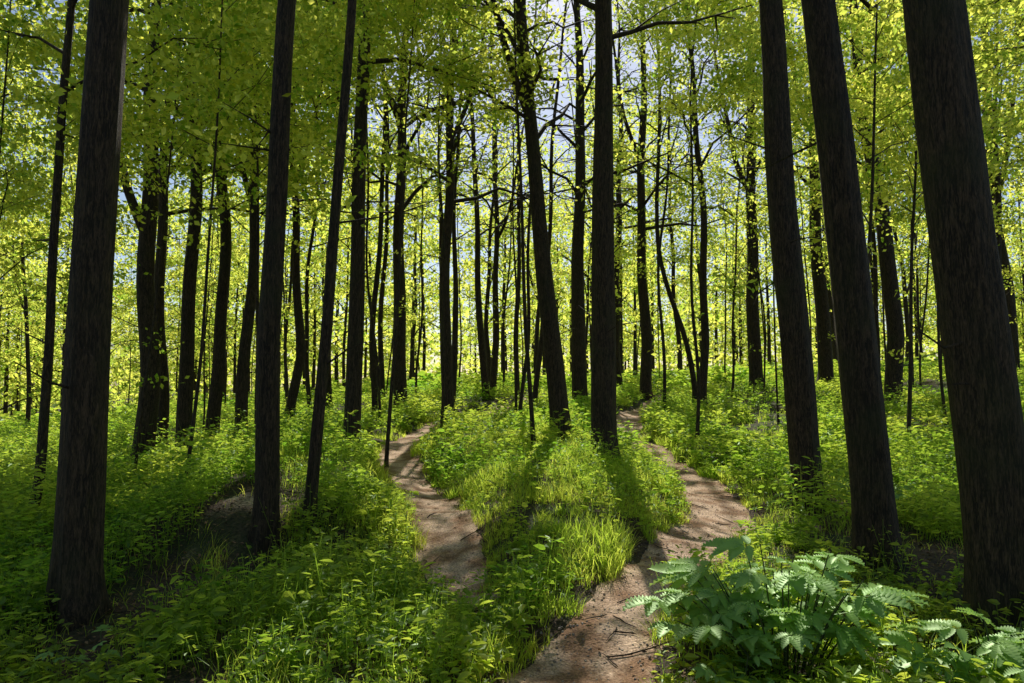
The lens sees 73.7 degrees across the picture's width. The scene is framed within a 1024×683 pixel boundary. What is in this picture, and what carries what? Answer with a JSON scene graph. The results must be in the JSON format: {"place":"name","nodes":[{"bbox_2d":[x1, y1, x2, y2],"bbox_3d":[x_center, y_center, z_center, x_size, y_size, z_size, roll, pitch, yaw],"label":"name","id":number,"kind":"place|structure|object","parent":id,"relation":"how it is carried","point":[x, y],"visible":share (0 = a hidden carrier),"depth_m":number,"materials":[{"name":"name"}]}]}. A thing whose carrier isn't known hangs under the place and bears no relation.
{"place":"outdoors","nodes":[
{"label":"outdoors","id":0,"kind":"place"},
{"bbox_2d":[377,394,544,627],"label":"forest path","id":1,"kind":"structure","parent":0,"point":[444,542],"depth_m":7.55,"materials":[{"name":"brown soil"}]},
{"bbox_2d":[0,375,1023,682],"bbox_3d":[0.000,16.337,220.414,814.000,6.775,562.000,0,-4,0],"label":"ground","id":2,"kind":"structure","parent":0,"point":[236,531],"depth_m":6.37,"materials":[{"name":"green plant"}]},
{"bbox_2d":[0,2,84,235],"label":"beech tree","id":3,"kind":"object","parent":2,"relation":"on","point":[22,148],"visible":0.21,"depth_m":15.35,"materials":[{"name":"green plant"}]},
{"bbox_2d":[13,0,128,632],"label":"beech tree","id":4,"kind":"object","parent":2,"relation":"on","point":[76,582],"visible":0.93,"depth_m":4.82,"materials":[{"name":"brown plant"}]},
{"bbox_2d":[0,0,150,310],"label":"young beech tree","id":5,"kind":"object","parent":2,"relation":"on","point":[26,246],"visible":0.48,"depth_m":12.77,"materials":[{"name":"green plant"}]},
{"bbox_2d":[19,136,176,410],"bbox_3d":[-13.853,-1.832,23.515,5.515,10.902,4.941,0,-4,0],"label":"young beech tree","id":6,"kind":"object","parent":2,"relation":"on","point":[61,310],"visible":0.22,"depth_m":23.25,"materials":[{"name":"green plant"}]},
{"bbox_2d":[33,624,195,670],"bbox_3d":[-2.323,1.799,3.904,0.436,0.254,0.919,-3,-4,36],"label":"broad leaved plant","id":7,"kind":"object","parent":2,"relation":"on","point":[104,627],"visible":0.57,"depth_m":3.95,"materials":[{"name":"green plant"}]},
{"bbox_2d":[0,0,229,410],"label":"young beech tree","id":8,"kind":"object","parent":2,"relation":"on","point":[32,187],"visible":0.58,"depth_m":9.77,"materials":[{"name":"green plant"}]},
{"bbox_2d":[0,102,239,383],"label":"young beech tree","id":9,"kind":"object","parent":2,"relation":"on","point":[39,230],"visible":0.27,"depth_m":19.10,"materials":[{"name":"green plant"}]},
{"bbox_2d":[0,0,333,515],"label":"beech tree","id":10,"kind":"object","parent":2,"relation":"on","point":[231,41],"visible":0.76,"depth_m":8.81,"materials":[{"name":"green plant"}]},
{"bbox_2d":[0,0,333,484],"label":"young beech tree","id":11,"kind":"object","parent":2,"relation":"on","point":[129,139],"visible":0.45,"depth_m":11.83,"materials":[{"name":"green plant"}]},
{"bbox_2d":[0,0,338,463],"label":"beech tree","id":12,"kind":"object","parent":2,"relation":"on","point":[145,284],"visible":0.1,"depth_m":15.35,"materials":[{"name":"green plant"}]},
{"bbox_2d":[42,0,321,438],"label":"beech tree","id":13,"kind":"object","parent":2,"relation":"on","point":[214,406],"visible":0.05,"depth_m":17.99,"materials":[{"name":"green plant"}]},
{"bbox_2d":[47,1,330,447],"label":"beech tree","id":14,"kind":"object","parent":2,"relation":"on","point":[164,406],"visible":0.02,"depth_m":17.91,"materials":[{"name":"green plant"}]},
{"bbox_2d":[71,0,335,449],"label":"beech tree","id":15,"kind":"object","parent":2,"relation":"on","point":[184,410],"visible":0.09,"depth_m":16.48,"materials":[{"name":"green plant"}]},
{"bbox_2d":[34,0,373,439],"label":"young beech tree","id":16,"kind":"object","parent":2,"relation":"on","point":[266,120],"visible":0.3,"depth_m":13.60,"materials":[{"name":"green plant"}]},
{"bbox_2d":[113,134,317,430],"bbox_3d":[-8.602,-2.257,20.011,6.028,10.851,4.459,1,-4,-13],"label":"young beech tree","id":17,"kind":"object","parent":2,"relation":"on","point":[181,262],"visible":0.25,"depth_m":19.97,"materials":[{"name":"green plant"}]},
{"bbox_2d":[142,0,306,555],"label":"beech tree","id":18,"kind":"object","parent":2,"relation":"on","point":[267,459],"visible":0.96,"depth_m":6.70,"materials":[{"name":"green plant"}]},
{"bbox_2d":[40,0,451,473],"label":"young beech tree","id":19,"kind":"object","parent":2,"relation":"on","point":[223,79],"visible":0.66,"depth_m":9.42,"materials":[{"name":"green plant"}]},
{"bbox_2d":[131,0,374,436],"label":"beech tree","id":20,"kind":"object","parent":2,"relation":"on","point":[242,383],"visible":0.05,"depth_m":17.09,"materials":[{"name":"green plant"}]},
{"bbox_2d":[173,2,408,420],"bbox_3d":[-5.465,-6.522,19.467,8.872,18.506,5.940,-2,-4,35],"label":"beech tree","id":21,"kind":"object","parent":2,"relation":"on","point":[294,387],"visible":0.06,"depth_m":19.15,"materials":[{"name":"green plant"}]},
{"bbox_2d":[210,2,466,418],"bbox_3d":[-5.654,-7.639,22.024,6.866,20.867,7.325,-1,-4,17],"label":"beech tree","id":22,"kind":"object","parent":2,"relation":"on","point":[329,391],"visible":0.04,"depth_m":20.99,"materials":[{"name":"green plant"}]},
{"bbox_2d":[300,0,408,530],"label":"beech tree","id":23,"kind":"object","parent":2,"relation":"on","point":[317,425],"visible":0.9,"depth_m":7.03,"materials":[{"name":"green plant"}]},
{"bbox_2d":[316,122,451,362],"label":"young beech tree","id":24,"kind":"object","parent":2,"relation":"on","point":[373,267],"visible":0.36,"depth_m":25.26,"materials":[{"name":"green plant"}]},
{"bbox_2d":[302,1,483,418],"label":"beech tree","id":25,"kind":"object","parent":2,"relation":"on","point":[374,394],"visible":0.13,"depth_m":20.06,"materials":[{"name":"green plant"}]},
{"bbox_2d":[309,12,508,407],"bbox_3d":[-3.425,-7.579,20.823,7.006,20.137,7.198,0,-4,0],"label":"beech tree","id":26,"kind":"object","parent":2,"relation":"on","point":[400,380],"visible":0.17,"depth_m":20.50,"materials":[{"name":"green plant"}]},
{"bbox_2d":[268,0,553,446],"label":"beech tree","id":27,"kind":"object","parent":2,"relation":"on","point":[353,382],"visible":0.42,"depth_m":12.79,"materials":[{"name":"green plant"}]},
{"bbox_2d":[293,0,551,466],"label":"young beech tree","id":28,"kind":"object","parent":2,"relation":"on","point":[410,17],"visible":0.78,"depth_m":12.14,"materials":[{"name":"green plant"}]},
{"bbox_2d":[330,0,524,427],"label":"young beech tree","id":29,"kind":"object","parent":2,"relation":"on","point":[460,43],"visible":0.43,"depth_m":15.54,"materials":[{"name":"green plant"}]},
{"bbox_2d":[314,0,591,421],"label":"beech tree","id":30,"kind":"object","parent":2,"relation":"on","point":[451,145],"visible":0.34,"depth_m":18.10,"materials":[{"name":"green plant"}]},
{"bbox_2d":[1,437,985,682],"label":"fallen leaves","id":31,"kind":"object","parent":2,"relation":"on","point":[219,623],"depth_m":6.07,"materials":[{"name":"brown plant"}]},
{"bbox_2d":[356,0,631,444],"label":"young beech tree","id":32,"kind":"object","parent":2,"relation":"on","point":[517,72],"visible":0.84,"depth_m":12.96,"materials":[{"name":"green plant"}]},
{"bbox_2d":[417,1,574,395],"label":"beech tree","id":33,"kind":"object","parent":2,"relation":"on","point":[495,344],"visible":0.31,"depth_m":26.34,"materials":[{"name":"green plant"}]},
{"bbox_2d":[386,0,630,438],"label":"beech tree","id":34,"kind":"object","parent":2,"relation":"on","point":[556,378],"visible":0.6,"depth_m":14.06,"materials":[{"name":"green plant"}]},
{"bbox_2d":[0,416,1023,682],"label":"woodland herbs","id":35,"kind":"object","parent":2,"relation":"on","point":[314,576],"visible":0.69,"depth_m":5.01,"materials":[{"name":"green plant"}]},
{"bbox_2d":[0,0,1023,432],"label":"background trees","id":36,"kind":"object","parent":2,"relation":"on","point":[484,318],"visible":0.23,"depth_m":27.33,"materials":[{"name":"green plant"}]},
{"bbox_2d":[0,91,1023,418],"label":"distant forest","id":37,"kind":"object","parent":2,"relation":"on","point":[10,377],"visible":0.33,"depth_m":55.79,"materials":[{"name":"green plant"}]},
{"bbox_2d":[0,364,1023,499],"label":"woodland herbs","id":38,"kind":"object","parent":2,"relation":"on","point":[430,396],"visible":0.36,"depth_m":16.20,"materials":[{"name":"green plant"}]},
{"bbox_2d":[0,363,1023,540],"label":"tree seedlings","id":39,"kind":"object","parent":2,"relation":"on","point":[330,430],"visible":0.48,"depth_m":9.56,"materials":[{"name":"green plant"}]},
{"bbox_2d":[0,351,1023,432],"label":"woodland herbs","id":40,"kind":"object","parent":2,"relation":"on","point":[716,371],"visible":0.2,"depth_m":30.97,"materials":[{"name":"green plant"}]},
{"bbox_2d":[443,0,587,398],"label":"beech tree","id":41,"kind":"object","parent":2,"relation":"on","point":[518,228],"visible":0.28,"depth_m":26.25,"materials":[{"name":"green plant"}]},
{"bbox_2d":[436,3,622,412],"bbox_3d":[0.432,-3.344,19.308,5.412,11.631,4.805,0,-4,0],"label":"young beech tree","id":42,"kind":"object","parent":2,"relation":"on","point":[513,228],"visible":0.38,"depth_m":19.15,"materials":[{"name":"green plant"}]},
{"bbox_2d":[507,143,656,359],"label":"young beech tree","id":43,"kind":"object","parent":2,"relation":"on","point":[560,272],"visible":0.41,"depth_m":25.34,"materials":[{"name":"green plant"}]},
{"bbox_2d":[486,0,695,402],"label":"beech tree","id":44,"kind":"object","parent":2,"relation":"on","point":[578,357],"visible":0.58,"depth_m":22.08,"materials":[{"name":"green plant"}]},
{"bbox_2d":[539,0,712,386],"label":"beech tree","id":45,"kind":"object","parent":2,"relation":"on","point":[619,380],"visible":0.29,"depth_m":30.29,"materials":[{"name":"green plant"}]},
{"bbox_2d":[545,0,739,399],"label":"beech tree","id":46,"kind":"object","parent":2,"relation":"on","point":[646,346],"visible":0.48,"depth_m":26.17,"materials":[{"name":"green plant"}]},
{"bbox_2d":[517,0,784,458],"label":"beech tree","id":47,"kind":"object","parent":2,"relation":"on","point":[603,367],"visible":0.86,"depth_m":11.53,"materials":[{"name":"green plant"}]},
{"bbox_2d":[585,0,751,405],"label":"beech tree","id":48,"kind":"object","parent":2,"relation":"on","point":[683,335],"visible":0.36,"depth_m":22.21,"materials":[{"name":"green plant"}]},
{"bbox_2d":[545,0,798,445],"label":"young beech tree","id":49,"kind":"object","parent":2,"relation":"on","point":[729,80],"visible":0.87,"depth_m":14.58,"materials":[{"name":"green plant"}]},
{"bbox_2d":[613,0,805,403],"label":"beech tree","id":50,"kind":"object","parent":2,"relation":"on","point":[705,343],"visible":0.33,"depth_m":21.07,"materials":[{"name":"green plant"}]},
{"bbox_2d":[645,134,822,397],"bbox_3d":[8.174,-2.628,24.417,6.436,9.918,4.891,1,-4,-11],"label":"young beech tree","id":51,"kind":"object","parent":2,"relation":"on","point":[683,282],"visible":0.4,"depth_m":24.26,"materials":[{"name":"green plant"}]},
{"bbox_2d":[692,650,780,682],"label":"broad leaved plant","id":52,"kind":"object","parent":2,"relation":"on","point":[765,655],"visible":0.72,"depth_m":3.46,"materials":[{"name":"green plant"}]},
{"bbox_2d":[686,0,815,391],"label":"beech tree","id":53,"kind":"object","parent":2,"relation":"on","point":[758,366],"visible":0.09,"depth_m":27.06,"materials":[{"name":"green plant"}]},
{"bbox_2d":[622,535,929,679],"bbox_3d":[1.444,1.472,3.741,1.608,0.747,1.237,-1,-4,21],"label":"broad leaved plant","id":54,"kind":"object","parent":2,"relation":"on","point":[719,615],"visible":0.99,"depth_m":3.71,"materials":[{"name":"green plant"}]},
{"bbox_2d":[645,9,910,423],"bbox_3d":[6.318,-3.138,17.088,5.729,11.066,4.421,0,-4,0],"label":"young beech tree","id":55,"kind":"object","parent":2,"relation":"on","point":[794,46],"visible":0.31,"depth_m":17.01,"materials":[{"name":"green plant"}]},
{"bbox_2d":[732,0,898,384],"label":"beech tree","id":56,"kind":"object","parent":2,"relation":"on","point":[824,343],"visible":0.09,"depth_m":27.00,"materials":[{"name":"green plant"}]},
{"bbox_2d":[728,0,909,575],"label":"beech tree","id":57,"kind":"object","parent":2,"relation":"on","point":[873,500],"visible":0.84,"depth_m":5.87,"materials":[{"name":"brown plant"}]},
{"bbox_2d":[702,0,1023,264],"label":"young beech tree","id":58,"kind":"object","parent":2,"relation":"on","point":[803,113],"visible":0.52,"depth_m":11.04,"materials":[{"name":"green plant"}]},
{"bbox_2d":[708,0,1019,514],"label":"beech tree","id":59,"kind":"object","parent":2,"relation":"on","point":[796,353],"visible":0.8,"depth_m":8.89,"materials":[{"name":"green plant"}]},
{"bbox_2d":[805,69,930,360],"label":"young beech tree","id":60,"kind":"object","parent":2,"relation":"on","point":[902,261],"visible":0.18,"depth_m":21.15,"materials":[{"name":"green plant"}]},
{"bbox_2d":[834,469,935,504],"bbox_3d":[4.461,1.861,8.218,1.219,0.559,1.227,0,-4,0],"label":"broad leaved plant","id":61,"kind":"object","parent":2,"relation":"on","point":[897,496],"visible":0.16,"depth_m":8.07,"materials":[{"name":"green plant"}]},
{"bbox_2d":[749,0,1023,444],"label":"young beech tree","id":62,"kind":"object","parent":2,"relation":"on","point":[889,106],"visible":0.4,"depth_m":12.68,"materials":[{"name":"green plant"}]},
{"bbox_2d":[785,0,994,407],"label":"beech tree","id":63,"kind":"object","parent":2,"relation":"on","point":[893,317],"visible":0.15,"depth_m":18.88,"materials":[{"name":"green plant"}]},
{"bbox_2d":[795,0,1023,427],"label":"young beech tree","id":64,"kind":"object","parent":2,"relation":"on","point":[977,62],"visible":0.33,"depth_m":14.92,"materials":[{"name":"green plant"}]},
{"bbox_2d":[870,109,1023,298],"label":"young beech tree","id":65,"kind":"object","parent":2,"relation":"on","point":[1013,265],"visible":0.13,"depth_m":21.89,"materials":[{"name":"green plant"}]},
{"bbox_2d":[878,607,1023,682],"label":"broad leaved plant","id":66,"kind":"object","parent":2,"relation":"on","point":[1004,649],"visible":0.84,"depth_m":3.47,"materials":[{"name":"green plant"}]},
{"bbox_2d":[902,0,1023,648],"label":"beech tree","id":67,"kind":"object","parent":2,"relation":"on","point":[985,405],"visible":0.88,"depth_m":4.42,"materials":[{"name":"brown plant"}]},
{"bbox_2d":[966,0,1023,127],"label":"beech tree","id":68,"kind":"object","parent":2,"relation":"on","point":[1001,3],"visible":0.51,"depth_m":15.34,"materials":[{"name":"green plant"}]},
{"bbox_2d":[971,2,1023,375],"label":"beech tree","id":69,"kind":"object","parent":2,"relation":"on","point":[1011,304],"visible":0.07,"depth_m":26.08,"materials":[{"name":"green plant"}]},
{"bbox_2d":[0,0,1023,389],"label":"sky","id":70,"kind":"structure","parent":0,"point":[633,66],"materials":[{"name":"white"}]},
{"bbox_2d":[502,392,755,682],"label":"forest path","id":71,"kind":"structure","parent":0,"point":[558,671],"depth_m":5.29,"materials":[{"name":"brown soil"}]},
{"bbox_2d":[509,480,764,682],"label":"path pebbles","id":72,"kind":"object","parent":71,"relation":"on","point":[573,634],"visible":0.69,"depth_m":4.84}
]}

